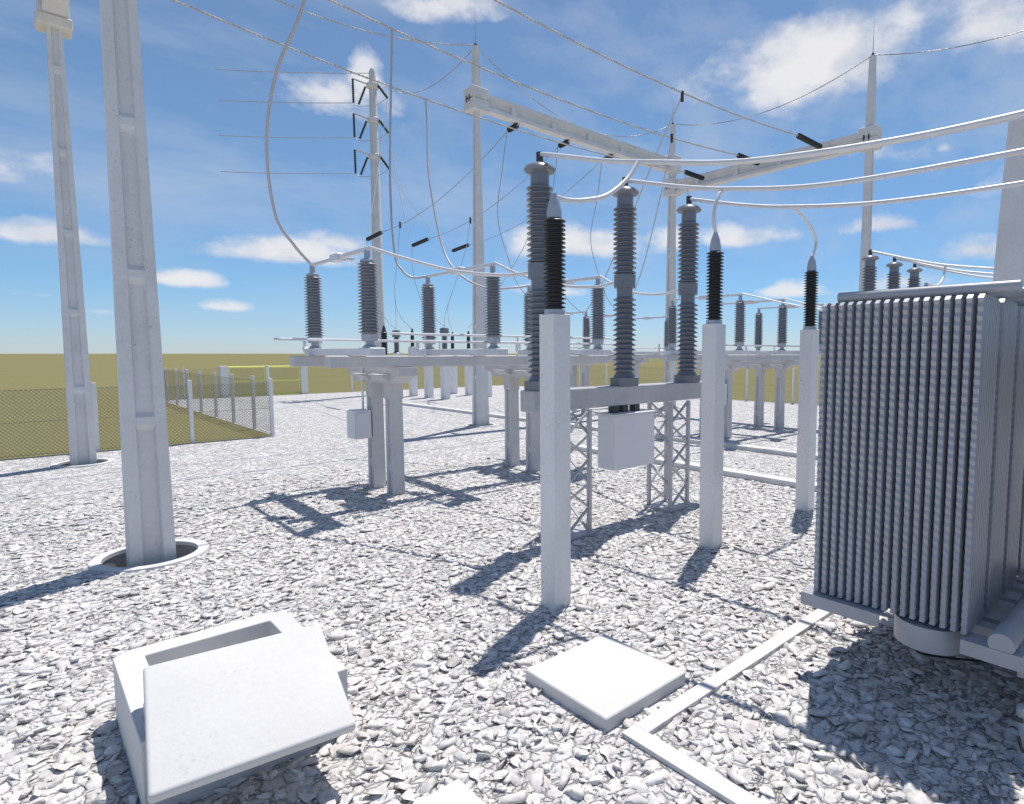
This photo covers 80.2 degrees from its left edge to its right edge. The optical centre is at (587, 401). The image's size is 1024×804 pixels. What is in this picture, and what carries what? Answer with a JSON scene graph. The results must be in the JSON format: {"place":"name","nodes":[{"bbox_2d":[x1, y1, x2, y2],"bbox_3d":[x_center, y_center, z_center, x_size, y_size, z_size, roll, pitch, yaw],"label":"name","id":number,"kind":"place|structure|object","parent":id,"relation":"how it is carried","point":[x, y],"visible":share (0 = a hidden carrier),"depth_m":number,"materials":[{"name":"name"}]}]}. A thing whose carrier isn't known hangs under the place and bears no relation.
{"place":"outdoors","nodes":[
{"label":"outdoors","id":0,"kind":"place"},
{"bbox_2d":[381,325,387,355],"bbox_3d":[-11.536,-3.489,34.276,0.416,1.728,0.416,-4,6,-43],"label":"surge arrester","id":1,"kind":"object","parent":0,"point":[384,336],"visible":0.66,"depth_m":34.16,"materials":[{"name":"ceramic"}]},
{"bbox_2d":[0,354,820,459],"bbox_3d":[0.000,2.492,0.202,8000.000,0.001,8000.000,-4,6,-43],"label":"grass field","id":2,"kind":"structure","parent":0,"point":[27,372],"depth_m":49.95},
{"bbox_2d":[0,385,1023,803],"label":"gravel yard","id":3,"kind":"structure","parent":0,"point":[312,439],"depth_m":6.16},
{"bbox_2d":[50,458,114,467],"bbox_3d":[-11.460,1.783,13.745,1.160,0.828,1.160,-4,6,-43],"label":"foundation collar","id":4,"kind":"object","parent":3,"relation":"on","point":[66,464],"visible":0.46,"depth_m":13.63,"materials":[{"name":"concrete"}]},
{"bbox_2d":[34,0,96,465],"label":"gantry pole","id":5,"kind":"object","parent":4,"relation":"on","point":[56,28],"visible":0.89,"depth_m":13.21,"materials":[{"name":"concrete"}]},
{"bbox_2d":[41,0,69,16],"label":"gantry beam","id":6,"kind":"structure","parent":5,"relation":"attached to","point":[60,7],"depth_m":12.45,"materials":[{"name":"concrete"}]},
{"bbox_2d":[172,0,683,171],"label":"overhead line","id":7,"kind":"object","parent":6,"relation":"attached to","point":[268,39],"visible":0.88,"depth_m":15.51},
{"bbox_2d":[425,99,528,289],"bbox_3d":[-3.179,-5.452,15.142,3.929,5.428,0.916,4,6,39],"label":"dropper","id":8,"kind":"object","parent":7,"relation":"hanging from","point":[468,280],"visible":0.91,"depth_m":15.49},
{"bbox_2d":[684,170,704,180],"bbox_3d":[4.445,-9.376,24.928,0.200,0.204,1.491,5,6,44],"label":"strain insulator","id":9,"kind":"object","parent":7,"relation":"attached to","point":[694,175],"visible":1,"depth_m":24.83,"materials":[{"name":"ceramic"}]},
{"bbox_2d":[328,0,737,155],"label":"overhead line","id":10,"kind":"object","parent":6,"relation":"attached to","point":[416,39],"visible":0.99,"depth_m":15.01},
{"bbox_2d":[389,29,425,278],"bbox_3d":[-3.964,-5.313,12.693,0.511,5.463,1.296,-4,6,-43],"label":"dropper","id":11,"kind":"object","parent":10,"relation":"hanging from","point":[390,189],"visible":0.98,"depth_m":12.83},
{"bbox_2d":[632,133,672,296],"bbox_3d":[2.174,-6.222,22.389,0.122,5.568,5.096,-1,5,-13],"label":"jumper wire","id":12,"kind":"object","parent":10,"relation":"hanging from","point":[671,138],"visible":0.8,"depth_m":21.18,"materials":[{"name":"metal"}]},
{"bbox_2d":[494,0,797,135],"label":"overhead line","id":13,"kind":"object","parent":6,"relation":"attached to","point":[562,35],"visible":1,"depth_m":14.46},
{"bbox_2d":[265,0,310,264],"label":"dropper","id":14,"kind":"object","parent":13,"relation":"hanging from","point":[286,45],"visible":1,"depth_m":9.87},
{"bbox_2d":[586,90,683,310],"bbox_3d":[1.207,-5.920,19.773,0.178,5.388,7.501,-2,5,-20],"label":"jumper wire","id":15,"kind":"object","parent":13,"relation":"hanging from","point":[682,97],"visible":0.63,"depth_m":17.22,"materials":[{"name":"metal"}]},
{"bbox_2d":[796,133,821,148],"bbox_3d":[7.807,-9.122,21.115,1.890,0.212,0.200,-4,6,-44],"label":"strain insulator","id":16,"kind":"object","parent":13,"relation":"attached to","point":[808,140],"visible":0.99,"depth_m":20.99,"materials":[{"name":"ceramic"}]},
{"bbox_2d":[0,378,274,458],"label":"chain link fence","id":17,"kind":"object","parent":3,"relation":"on","point":[190,405],"visible":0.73,"depth_m":16.48,"materials":[{"name":"metal"}]},
{"bbox_2d":[88,539,209,573],"bbox_3d":[-5.396,2.289,7.499,1.240,0.828,1.240,-4,6,-43],"label":"foundation collar","id":18,"kind":"object","parent":3,"relation":"on","point":[114,560],"visible":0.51,"depth_m":7.44,"materials":[{"name":"concrete"}]},
{"bbox_2d":[99,0,176,566],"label":"gantry pole","id":19,"kind":"object","parent":18,"relation":"in","point":[148,512],"visible":0.88,"depth_m":7.03,"materials":[{"name":"concrete"}]},
{"bbox_2d":[164,367,219,398],"bbox_3d":[-21.680,-1.021,33.015,2.709,1.810,0.148,-4,6,-43],"label":"chain link fence","id":20,"kind":"object","parent":3,"relation":"on","point":[182,369],"visible":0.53,"depth_m":32.77,"materials":[{"name":"metal"}]},
{"bbox_2d":[163,368,269,432],"bbox_3d":[-16.068,-0.386,25.175,0.145,1.810,19.054,-4,6,-43],"label":"chain link fence","id":21,"kind":"object","parent":3,"relation":"on","point":[232,397],"visible":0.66,"depth_m":23.24,"materials":[{"name":"metal"}]},
{"bbox_2d":[218,366,228,397],"bbox_3d":[-20.597,-1.126,34.192,0.400,1.830,0.400,-4,6,-43],"label":"gate post","id":22,"kind":"object","parent":3,"relation":"on","point":[223,372],"visible":0.58,"depth_m":34.03,"materials":[{"name":"concrete"}]},
{"bbox_2d":[228,366,265,395],"bbox_3d":[-19.705,-1.234,34.968,1.986,1.696,0.119,-4,6,-43],"label":"gate leaf","id":23,"kind":"object","parent":22,"relation":"attached to","point":[247,367],"visible":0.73,"depth_m":34.91,"materials":[{"name":"yellow paint"}]},
{"bbox_2d":[113,612,347,803],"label":"concrete box","id":24,"kind":"object","parent":3,"relation":"on","point":[129,666],"visible":0.27,"depth_m":3.95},
{"bbox_2d":[143,624,355,803],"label":"box lid","id":25,"kind":"object","parent":24,"relation":"on","point":[216,714],"visible":1,"depth_m":3.40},
{"bbox_2d":[300,366,307,393],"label":"gate post","id":26,"kind":"object","parent":3,"relation":"on","point":[304,378],"visible":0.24,"depth_m":36.99,"materials":[{"name":"concrete"}]},
{"bbox_2d":[269,366,300,393],"bbox_3d":[-18.253,-1.345,36.346,1.836,1.696,0.119,-4,6,-43],"label":"gate leaf","id":27,"kind":"object","parent":26,"relation":"attached to","point":[288,380],"visible":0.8,"depth_m":36.42,"materials":[{"name":"yellow paint"}]},
{"bbox_2d":[351,68,388,347],"bbox_3d":[-12.634,-9.890,35.749,2.134,18.950,0.720,-1,5,-7],"label":"line pole","id":28,"kind":"object","parent":3,"relation":"on","point":[373,121],"visible":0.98,"depth_m":35.32,"materials":[{"name":"metal"}]},
{"bbox_2d":[219,135,353,137],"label":"line wire","id":29,"kind":"object","parent":28,"relation":"attached to","point":[290,137],"visible":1,"depth_m":35.31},
{"bbox_2d":[221,171,355,173],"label":"line wire","id":30,"kind":"object","parent":28,"relation":"attached to","point":[293,173],"visible":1,"depth_m":35.48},
{"bbox_2d":[216,69,368,73],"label":"line wire","id":31,"kind":"object","parent":28,"relation":"attached to","point":[289,72],"visible":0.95,"depth_m":35.02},
{"bbox_2d":[367,99,387,236],"bbox_3d":[-11.285,-12.832,32.507,0.031,9.079,5.705,0,5,-6],"label":"slack wire","id":32,"kind":"object","parent":28,"relation":"attached to","point":[378,169],"visible":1,"depth_m":32.58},
{"bbox_2d":[373,50,471,93],"bbox_3d":[-8.086,-15.422,27.479,0.037,6.108,17.942,-3,5,-29],"label":"shield wire","id":33,"kind":"object","parent":28,"relation":"attached to","point":[435,83],"visible":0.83,"depth_m":24.00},
{"bbox_2d":[307,366,502,392],"bbox_3d":[-11.831,-1.777,42.363,14.908,1.810,0.147,-4,6,-43],"label":"chain link fence","id":34,"kind":"object","parent":3,"relation":"on","point":[352,385],"visible":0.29,"depth_m":39.06,"materials":[{"name":"metal"}]},
{"bbox_2d":[408,347,417,395],"bbox_3d":[-10.140,-1.744,35.128,0.380,2.910,0.380,-4,6,-43],"label":"instrument post","id":35,"kind":"object","parent":3,"relation":"on","point":[413,386],"visible":0.52,"depth_m":35.01,"materials":[{"name":"concrete"}]},
{"bbox_2d":[424,367,433,397],"bbox_3d":[-8.931,-1.444,33.966,0.380,2.500,0.380,-4,6,-43],"label":"instrument post","id":36,"kind":"object","parent":3,"relation":"on","point":[428,384],"visible":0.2,"depth_m":33.86,"materials":[{"name":"concrete"}]},
{"bbox_2d":[440,366,449,398],"bbox_3d":[-7.741,-1.356,32.879,0.380,2.500,0.380,-4,6,-43],"label":"instrument post","id":37,"kind":"object","parent":3,"relation":"on","point":[445,380],"visible":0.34,"depth_m":32.76,"materials":[{"name":"concrete"}]},
{"bbox_2d":[440,327,448,348],"bbox_3d":[-7.741,-3.320,32.720,0.640,1.440,0.640,-4,6,-43],"label":"instrument transformer","id":38,"kind":"object","parent":37,"relation":"on","point":[444,330],"visible":0.52,"depth_m":32.58,"materials":[{"name":"metal"}]},
{"bbox_2d":[289,355,607,495],"bbox_3d":[-2.385,0.281,12.312,6.240,2.455,2.130,-4,6,-43],"label":"support frame","id":39,"kind":"object","parent":3,"relation":"on","point":[386,377],"visible":0.86,"depth_m":11.10,"materials":[{"name":"concrete"}]},
{"bbox_2d":[302,246,385,355],"bbox_3d":[-4.279,-1.650,10.319,0.368,1.705,3.151,-4,6,-43],"label":"disconnect switch","id":40,"kind":"object","parent":39,"relation":"on","point":[368,302],"visible":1,"depth_m":9.48,"materials":[{"name":"ceramic"}]},
{"bbox_2d":[274,338,439,348],"bbox_3d":[-3.086,-1.135,12.615,6.400,0.307,0.044,-4,6,-43],"label":"operating pipe","id":41,"kind":"object","parent":39,"relation":"on","point":[306,339],"visible":0.4,"depth_m":10.90,"materials":[{"name":"metal"}]},
{"bbox_2d":[347,368,371,439],"bbox_3d":[-4.175,0.002,11.018,0.320,1.320,0.356,-4,6,-43],"label":"control cabinet","id":42,"kind":"object","parent":39,"relation":"attached to","point":[359,426],"visible":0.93,"depth_m":10.94,"materials":[{"name":"metal"}]},
{"bbox_2d":[415,262,507,354],"bbox_3d":[-2.591,-1.780,11.921,0.368,1.705,3.151,-4,6,-43],"label":"disconnect switch","id":43,"kind":"object","parent":39,"relation":"on","point":[493,330],"visible":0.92,"depth_m":11.17,"materials":[{"name":"ceramic"}]},
{"bbox_2d":[390,332,610,355],"bbox_3d":[-1.377,-1.121,11.922,5.280,0.392,0.044,-4,6,-43],"label":"operating pipe","id":44,"kind":"object","parent":39,"relation":"on","point":[443,334],"visible":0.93,"depth_m":11.00,"materials":[{"name":"metal"}]},
{"bbox_2d":[515,276,610,354],"bbox_3d":[-0.650,-1.931,13.791,0.368,1.705,3.151,-4,6,-43],"label":"disconnect switch","id":45,"kind":"object","parent":39,"relation":"on","point":[597,319],"visible":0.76,"depth_m":12.80,"materials":[{"name":"ceramic"}]},
{"bbox_2d":[379,339,614,355],"bbox_3d":[-1.299,-1.031,11.615,5.600,0.262,0.044,-4,6,-43],"label":"operating pipe","id":46,"kind":"object","parent":45,"relation":"attached to","point":[437,341],"visible":0.73,"depth_m":10.64,"materials":[{"name":"metal"}]},
{"bbox_2d":[414,779,484,803],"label":"concrete slab","id":47,"kind":"structure","parent":3,"relation":"on","point":[458,791],"depth_m":3.28,"materials":[{"name":"concrete"}]},
{"bbox_2d":[450,366,457,393],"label":"instrument post","id":48,"kind":"object","parent":3,"relation":"on","point":[453,381],"visible":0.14,"depth_m":37.12,"materials":[{"name":"concrete"}]},
{"bbox_2d":[464,366,471,394],"bbox_3d":[-7.043,-1.754,35.938,0.380,2.800,0.380,-4,6,-43],"label":"instrument post","id":49,"kind":"object","parent":3,"relation":"on","point":[468,380],"visible":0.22,"depth_m":35.81,"materials":[{"name":"concrete"}]},
{"bbox_2d":[464,423,496,426],"bbox_3d":[-3.693,1.198,20.980,1.160,0.828,1.160,-4,6,-43],"label":"foundation collar","id":50,"kind":"object","parent":3,"relation":"on","point":[470,425],"visible":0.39,"depth_m":20.68,"materials":[{"name":"concrete"}]},
{"bbox_2d":[464,29,488,425],"bbox_3d":[-3.697,-5.301,20.450,0.632,15.270,0.580,-4,6,-43],"label":"gantry pole","id":51,"kind":"object","parent":50,"relation":"on","point":[476,98],"visible":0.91,"depth_m":20.36,"materials":[{"name":"concrete"}]},
{"bbox_2d":[275,0,474,45],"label":"shield wire","id":52,"kind":"object","parent":51,"relation":"attached to","point":[370,31],"visible":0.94,"depth_m":17.44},
{"bbox_2d":[479,49,671,136],"bbox_3d":[0.054,-11.328,23.393,10.157,1.542,0.037,-4,6,-42],"label":"shield wire","id":53,"kind":"object","parent":51,"relation":"attached to","point":[554,113],"visible":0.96,"depth_m":21.93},
{"bbox_2d":[485,94,667,171],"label":"gantry beam","id":54,"kind":"structure","parent":51,"relation":"attached to","point":[513,113],"depth_m":22.57,"materials":[{"name":"concrete"}]},
{"bbox_2d":[507,123,518,132],"bbox_3d":[-2.643,-9.721,21.376,0.214,0.229,0.683,-4,6,-43],"label":"strain insulator","id":55,"kind":"object","parent":54,"relation":"hanging from","point":[515,126],"visible":0.8,"depth_m":21.25,"materials":[{"name":"ceramic"}]},
{"bbox_2d":[383,131,506,231],"bbox_3d":[-6.338,-8.916,25.203,0.032,2.200,9.938,-5,6,-44],"label":"overhead line","id":56,"kind":"object","parent":55,"relation":"attached to","point":[452,188],"visible":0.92,"depth_m":24.35,"materials":[{"name":"metal"}]},
{"bbox_2d":[497,133,524,293],"bbox_3d":[-2.588,-6.684,23.535,0.686,6.276,3.377,2,5,21],"label":"jumper wire","id":57,"kind":"object","parent":55,"relation":"hanging from","point":[497,209],"visible":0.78,"depth_m":22.34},
{"bbox_3d":[0.833,-9.988,24.676,0.214,0.229,0.683,-4,6,-43],"label":"strain insulator","id":58,"kind":"object","parent":54,"relation":"hanging from","visible":0},
{"bbox_2d":[590,163,614,307],"bbox_3d":[0.918,-6.949,26.814,0.758,6.277,3.333,2,5,23],"label":"jumper wire","id":59,"kind":"object","parent":58,"relation":"hanging from","point":[590,233],"visible":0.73,"depth_m":25.80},
{"bbox_2d":[488,371,491,396],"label":"instrument post","id":60,"kind":"object","parent":3,"relation":"on","point":[489,384],"visible":0.14,"depth_m":34.58,"materials":[{"name":"concrete"}]},
{"bbox_2d":[0,457,1023,803],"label":"loose stones","id":61,"kind":"object","parent":3,"relation":"on","point":[538,779],"visible":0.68,"depth_m":5.26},
{"bbox_2d":[916,650,994,664],"bbox_3d":[3.180,2.072,4.735,1.076,0.026,0.188,3,6,33],"label":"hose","id":62,"kind":"object","parent":61,"relation":"on","point":[952,658],"visible":0.51,"depth_m":4.85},
{"bbox_2d":[539,314,570,609],"bbox_3d":[-0.310,0.616,5.898,0.215,2.920,0.215,-4,6,-43],"label":"concrete post","id":63,"kind":"object","parent":3,"relation":"on","point":[555,465],"visible":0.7,"depth_m":5.81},
{"bbox_2d":[543,193,565,313],"bbox_3d":[-0.310,-1.402,5.734,0.216,1.130,0.216,-4,6,-43],"label":"cable termination","id":64,"kind":"object","parent":63,"relation":"on","point":[554,230],"visible":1,"depth_m":5.67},
{"bbox_2d":[557,159,638,202],"bbox_3d":[0.129,-2.252,6.081,1.200,0.621,0.051,-4,6,-43],"label":"tap loop","id":65,"kind":"object","parent":64,"relation":"attached to","point":[624,181],"visible":0.96,"depth_m":6.11,"materials":[{"name":"metal"}]},
{"bbox_2d":[526,634,684,731],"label":"concrete slab","id":66,"kind":"structure","parent":3,"relation":"on","point":[606,683],"depth_m":4.47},
{"bbox_2d":[402,402,817,459],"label":"kerb","id":67,"kind":"structure","parent":3,"relation":"on","point":[769,450],"depth_m":16.75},
{"bbox_2d":[520,151,701,540],"bbox_3d":[0.679,-0.745,9.022,3.990,5.030,0.585,-4,6,-43],"label":"circuit breaker","id":68,"kind":"object","parent":3,"relation":"on","point":[626,436],"visible":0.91,"depth_m":8.74,"materials":[{"name":"metal"}]},
{"bbox_2d":[368,245,527,276],"bbox_3d":[-2.028,-2.034,8.579,3.026,0.636,0.092,3,5,29],"label":"link conductor","id":69,"kind":"object","parent":68,"relation":"attached to","point":[450,269],"visible":0.97,"depth_m":8.54,"materials":[{"name":"metal"}]},
{"bbox_2d":[494,261,613,287],"bbox_3d":[-0.613,-2.130,9.915,2.895,0.655,0.052,4,6,43],"label":"link conductor","id":70,"kind":"object","parent":68,"relation":"attached to","point":[568,286],"visible":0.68,"depth_m":9.52,"materials":[{"name":"metal"}]},
{"bbox_2d":[599,275,677,295],"bbox_3d":[0.878,-2.246,11.356,0.104,0.655,3.081,-2,5,-24],"label":"link conductor","id":71,"kind":"object","parent":68,"relation":"attached to","point":[648,294],"visible":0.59,"depth_m":10.71,"materials":[{"name":"metal"}]},
{"bbox_2d":[540,110,1023,165],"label":"conductor tube","id":72,"kind":"object","parent":68,"relation":"attached to","point":[1003,118],"visible":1,"depth_m":5.09,"materials":[{"name":"metal"}]},
{"bbox_2d":[627,148,1023,190],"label":"conductor tube","id":73,"kind":"object","parent":68,"relation":"attached to","point":[1004,154],"visible":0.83,"depth_m":6.43,"materials":[{"name":"metal"}]},
{"bbox_2d":[690,180,1023,208],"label":"conductor tube","id":74,"kind":"object","parent":68,"relation":"attached to","point":[933,196],"visible":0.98,"depth_m":7.69,"materials":[{"name":"metal"}]},
{"bbox_2d":[570,354,663,413],"bbox_3d":[0.948,-0.866,26.486,6.240,2.455,2.130,-4,6,-43],"label":"support frame","id":75,"kind":"object","parent":3,"relation":"on","point":[641,359],"visible":0.26,"depth_m":25.32,"materials":[{"name":"metal"}]},
{"bbox_2d":[565,311,589,348],"bbox_3d":[-0.917,-2.799,24.521,0.368,1.705,3.151,-4,6,-43],"label":"disconnect switch","id":76,"kind":"object","parent":75,"relation":"on","point":[586,325],"visible":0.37,"depth_m":23.48,"materials":[{"name":"metal"}]},
{"bbox_2d":[633,316,669,353],"bbox_3d":[2.676,-3.058,27.726,0.368,1.705,3.151,-4,6,-43],"label":"disconnect switch","id":77,"kind":"object","parent":75,"relation":"on","point":[665,341],"visible":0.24,"depth_m":26.83,"materials":[{"name":"metal"}]},
{"bbox_2d":[519,365,820,403],"bbox_3d":[11.102,-0.705,29.114,0.147,1.810,50.808,-4,6,-43],"label":"chain link fence","id":78,"kind":"object","parent":3,"relation":"on","point":[747,381],"visible":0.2,"depth_m":31.85,"materials":[{"name":"metal"}]},
{"bbox_2d":[570,444,816,491],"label":"kerb","id":79,"kind":"structure","parent":3,"relation":"on","point":[763,478],"depth_m":12.08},
{"bbox_2d":[699,323,725,548],"bbox_3d":[1.606,0.468,7.737,0.215,2.920,0.215,-4,6,-43],"label":"concrete post","id":80,"kind":"object","parent":3,"relation":"on","point":[712,428],"visible":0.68,"depth_m":7.66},
{"bbox_2d":[706,232,723,323],"bbox_3d":[1.606,-1.551,7.574,0.216,1.130,0.216,-4,6,-43],"label":"cable termination","id":81,"kind":"object","parent":80,"relation":"on","point":[714,266],"visible":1,"depth_m":7.51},
{"bbox_2d":[712,190,723,231],"bbox_3d":[1.639,-2.386,7.537,0.230,0.596,0.046,-4,6,-43],"label":"tap loop","id":82,"kind":"object","parent":81,"relation":"attached to","point":[720,192],"visible":1,"depth_m":7.48,"materials":[{"name":"metal"}]},
{"bbox_2d":[661,355,798,437],"bbox_3d":[5.154,-0.298,19.467,6.240,2.455,2.130,-4,6,-43],"label":"support frame","id":83,"kind":"object","parent":3,"relation":"on","point":[779,364],"visible":0.63,"depth_m":19.67,"materials":[{"name":"concrete"}]},
{"bbox_2d":[658,293,750,354],"bbox_3d":[3.325,-2.234,17.537,0.368,1.705,3.151,-4,6,-43],"label":"disconnect switch","id":84,"kind":"object","parent":83,"relation":"on","point":[739,339],"visible":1,"depth_m":16.74,"materials":[{"name":"ceramic"}]},
{"bbox_2d":[726,344,799,354],"bbox_3d":[5.653,-1.575,18.213,7.000,0.282,0.044,-4,6,-43],"label":"operating pipe","id":85,"kind":"object","parent":84,"relation":"attached to","point":[774,346],"visible":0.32,"depth_m":17.95,"materials":[{"name":"metal"}]},
{"bbox_2d":[742,293,822,310],"bbox_3d":[5.535,-2.617,15.737,3.010,0.619,0.086,3,5,30],"label":"link conductor","id":86,"kind":"object","parent":84,"relation":"attached to","point":[776,301],"visible":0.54,"depth_m":16.03,"materials":[{"name":"metal"}]},
{"bbox_2d":[720,299,791,354],"bbox_3d":[5.012,-2.364,19.138,0.368,1.705,3.151,-4,6,-43],"label":"disconnect switch","id":87,"kind":"object","parent":83,"relation":"on","point":[782,327],"visible":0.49,"depth_m":18.13,"materials":[{"name":"metal"}]},
{"bbox_2d":[745,304,823,353],"bbox_3d":[6.910,-2.509,20.939,0.368,1.705,3.151,-4,6,-43],"label":"disconnect switch","id":88,"kind":"object","parent":83,"relation":"on","point":[758,331],"visible":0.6,"depth_m":21.54,"materials":[{"name":"metal"}]},
{"bbox_2d":[622,609,893,803],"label":"oil pit kerb","id":89,"kind":"structure","parent":3,"relation":"on","point":[640,735],"depth_m":4.07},
{"bbox_2d":[795,329,818,511],"bbox_3d":[3.486,0.321,9.549,0.215,2.920,0.215,-4,6,-43],"label":"concrete post","id":90,"kind":"object","parent":3,"relation":"on","point":[807,414],"visible":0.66,"depth_m":9.47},
{"bbox_2d":[803,256,818,328],"bbox_3d":[3.486,-1.697,9.386,0.216,1.130,0.216,-4,6,-43],"label":"cable termination","id":91,"kind":"object","parent":90,"relation":"on","point":[810,296],"visible":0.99,"depth_m":9.32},
{"bbox_2d":[792,209,817,255],"bbox_3d":[3.190,-2.533,8.994,0.066,0.658,1.090,4,6,44],"label":"tap loop","id":92,"kind":"object","parent":91,"relation":"attached to","point":[798,212],"visible":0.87,"depth_m":9.21,"materials":[{"name":"metal"}]},
{"bbox_2d":[858,34,881,290],"bbox_3d":[9.743,-6.089,21.007,0.532,13.750,0.620,-4,6,-43],"label":"gantry pole","id":93,"kind":"object","parent":3,"relation":"on","point":[871,130],"visible":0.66,"depth_m":20.74,"materials":[{"name":"concrete"}]},
{"bbox_2d":[674,57,868,124],"bbox_3d":[6.774,-11.712,23.674,0.037,0.786,8.610,-4,6,-44],"label":"shield wire","id":94,"kind":"object","parent":93,"relation":"attached to","point":[783,104],"visible":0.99,"depth_m":22.90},
{"bbox_2d":[875,30,1023,54],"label":"shield wire","id":95,"kind":"object","parent":93,"relation":"attached to","point":[952,47],"visible":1,"depth_m":18.81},
{"bbox_2d":[861,250,922,290],"bbox_3d":[8.240,-1.326,16.198,3.990,5.030,0.585,-4,6,-43],"label":"circuit breaker","id":96,"kind":"object","parent":3,"relation":"on","point":[869,271],"visible":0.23,"depth_m":15.78,"materials":[{"name":"ceramic"}]},
{"bbox_2d":[872,250,993,269],"bbox_3d":[9.165,-3.065,12.530,0.053,0.945,6.407,-4,6,-43],"label":"conductor tube","id":97,"kind":"object","parent":96,"relation":"attached to","point":[938,264],"visible":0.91,"depth_m":13.79,"materials":[{"name":"metal"}]},
{"bbox_2d":[896,258,992,274],"bbox_3d":[10.316,-3.154,13.623,0.053,0.945,6.407,-4,6,-43],"label":"conductor tube","id":98,"kind":"object","parent":96,"relation":"attached to","point":[958,270],"visible":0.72,"depth_m":14.97,"materials":[{"name":"metal"}]},
{"bbox_2d":[916,264,992,278],"bbox_3d":[11.417,-3.238,14.668,0.053,0.945,6.407,-4,6,-43],"label":"conductor tube","id":99,"kind":"object","parent":96,"relation":"attached to","point":[971,275],"visible":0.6,"depth_m":16.14,"materials":[{"name":"metal"}]},
{"bbox_2d":[993,118,1023,286],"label":"concrete column","id":100,"kind":"structure","parent":3,"relation":"on","point":[1009,260],"depth_m":10.53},
{"bbox_2d":[1016,703,1023,766],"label":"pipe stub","id":101,"kind":"object","parent":3,"relation":"on","point":[1020,736],"visible":1,"depth_m":3.65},
{"bbox_3d":[5.643,2.078,3.897,3.900,0.329,2.600,-4,6,-43],"label":"transformer plinth","id":102,"kind":"object","parent":3,"relation":"on","visible":0},
{"bbox_2d":[801,279,1023,678],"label":"power transformer","id":103,"kind":"object","parent":102,"relation":"on","point":[919,526],"visible":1,"depth_m":4.29,"materials":[{"name":"paint"}]},
{"bbox_2d":[0,0,1023,353],"label":"sky","id":104,"kind":"structure","parent":0,"point":[229,280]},
{"bbox_3d":[3.802,0.647,27.791,1.160,0.828,1.160,-4,6,-43],"label":"foundation collar","id":105,"kind":"object","parent":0,"visible":0},
{"bbox_2d":[663,120,680,407],"bbox_3d":[3.798,-5.843,27.262,0.632,15.250,0.620,-4,6,-43],"label":"gantry pole","id":106,"kind":"object","parent":105,"relation":"in","point":[670,194],"visible":0.59,"depth_m":27.06,"materials":[{"name":"concrete"}]},
{"bbox_2d":[675,133,859,193],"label":"gantry beam","id":107,"kind":"structure","parent":106,"relation":"attached to","point":[732,173],"depth_m":23.73,"materials":[{"name":"concrete"}]},
{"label":"instrument post","id":108,"kind":"object","parent":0,"visible":0},
{"bbox_2d":[389,330,403,353],"bbox_3d":[-11.453,-3.602,36.216,0.640,1.440,0.640,-4,6,-43],"label":"instrument transformer","id":109,"kind":"object","parent":108,"relation":"on","point":[396,346],"visible":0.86,"depth_m":36.11,"materials":[{"name":"metal"}]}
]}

